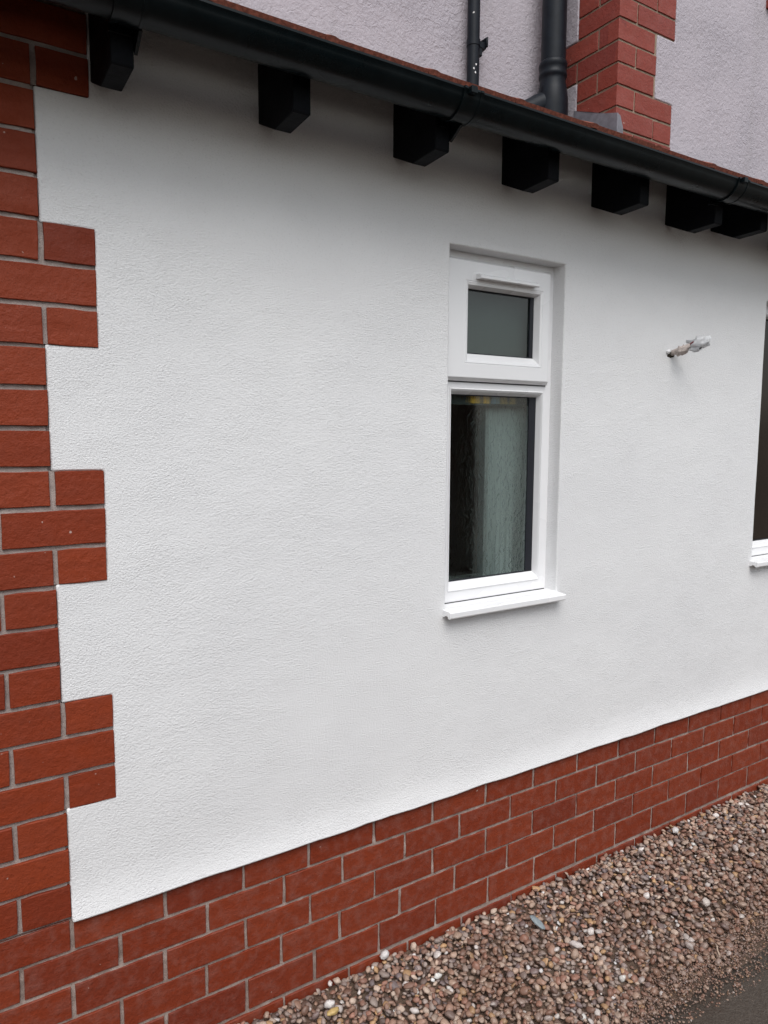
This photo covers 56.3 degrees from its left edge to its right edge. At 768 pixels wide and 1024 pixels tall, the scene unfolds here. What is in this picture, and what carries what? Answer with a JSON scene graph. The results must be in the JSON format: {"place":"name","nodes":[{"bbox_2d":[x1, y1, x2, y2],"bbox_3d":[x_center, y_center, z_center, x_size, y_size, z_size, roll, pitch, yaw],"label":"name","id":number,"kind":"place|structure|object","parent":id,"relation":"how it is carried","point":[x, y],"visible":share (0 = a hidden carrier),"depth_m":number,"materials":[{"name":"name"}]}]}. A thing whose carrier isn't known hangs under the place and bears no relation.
{"place":"outdoors","nodes":[
{"label":"outdoors","id":0,"kind":"place"},
{"bbox_2d":[238,784,767,1023],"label":"gravel","id":1,"kind":"structure","parent":0,"point":[754,813],"depth_m":2.31,"materials":[{"name":"brown gravel"}]},
{"bbox_2d":[324,1000,334,1008],"bbox_3d":[-0.155,1.402,2.047,0.031,0.023,0.024,2,6,15],"label":"pebble","id":2,"kind":"object","parent":1,"relation":"on","point":[329,1004],"visible":1,"depth_m":2.04,"materials":[{"name":"white stone"}]},
{"bbox_2d":[327,1007,338,1016],"bbox_3d":[-0.144,1.405,2.019,0.041,0.015,0.020,-4,7,-32],"label":"pebble","id":3,"kind":"object","parent":1,"relation":"on","point":[333,1011],"visible":1,"depth_m":2.01,"materials":[{"name":"yellow stone"}]},
{"bbox_2d":[380,949,388,959],"bbox_3d":[0.002,1.381,2.240,0.032,0.025,0.026,-4,7,-32],"label":"pebble","id":4,"kind":"object","parent":1,"relation":"on","point":[384,954],"visible":1,"depth_m":2.23,"materials":[{"name":"white stone"}]},
{"bbox_2d":[530,915,544,929],"bbox_3d":[0.510,1.364,2.388,0.055,0.029,0.029,4,7,31],"label":"slate chip","id":5,"kind":"object","parent":1,"relation":"on","point":[537,922],"visible":1,"depth_m":2.38,"materials":[{"name":"grey stone"}]},
{"bbox_2d":[569,940,583,947],"bbox_3d":[0.613,1.378,2.287,0.050,0.019,0.021,4,7,32],"label":"pebble","id":6,"kind":"object","parent":1,"relation":"on","point":[575,944],"visible":1,"depth_m":2.28,"materials":[{"name":"white stone"}]},
{"bbox_2d":[672,827,678,833],"bbox_3d":[1.198,1.307,2.952,0.034,0.026,0.026,-4,7,-32],"label":"pebble","id":7,"kind":"object","parent":1,"relation":"on","point":[675,830],"visible":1,"depth_m":2.94,"materials":[{"name":"white stone"}]},
{"bbox_2d":[701,897,709,906],"bbox_3d":[1.120,1.357,2.499,0.033,0.022,0.029,-4,7,-32],"label":"pebble","id":8,"kind":"object","parent":1,"relation":"on","point":[705,902],"visible":1,"depth_m":2.49,"materials":[{"name":"white stone"}]},
{"bbox_2d":[643,945,767,1023],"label":"tarmac path","id":9,"kind":"structure","parent":0,"point":[750,1006],"depth_m":2.08,"materials":[{"name":"grey asphalt"}]},
{"label":"ground","id":10,"kind":"structure","parent":0,"visible":0},
{"bbox_2d":[0,0,767,1023],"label":"house extension","id":11,"kind":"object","parent":10,"relation":"on","point":[382,510],"visible":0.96,"depth_m":1.99,"materials":[{"name":"white paint"}]},
{"bbox_2d":[443,249,565,619],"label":"window","id":12,"kind":"structure","parent":11,"relation":"in","point":[501,310],"depth_m":2.47,"materials":[{"name":"white plastic"}]},
{"bbox_2d":[666,335,710,357],"bbox_3d":[1.139,-0.617,2.680,0.166,0.074,0.050,5,8,39],"label":"cable stub","id":13,"kind":"object","parent":11,"relation":"attached to","point":[697,343],"visible":1,"depth_m":2.67,"materials":[{"name":"white plastic"}]},
{"bbox_2d":[749,305,767,566],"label":"window","id":14,"kind":"structure","parent":11,"relation":"in","point":[760,526],"depth_m":3.28,"materials":[{"name":"white plastic"}]},
{"bbox_2d":[227,0,767,182],"bbox_3d":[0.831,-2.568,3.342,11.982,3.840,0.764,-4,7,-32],"label":"house","id":15,"kind":"structure","parent":10,"relation":"on","point":[689,78],"depth_m":3.24,"materials":[{"name":"paint"}]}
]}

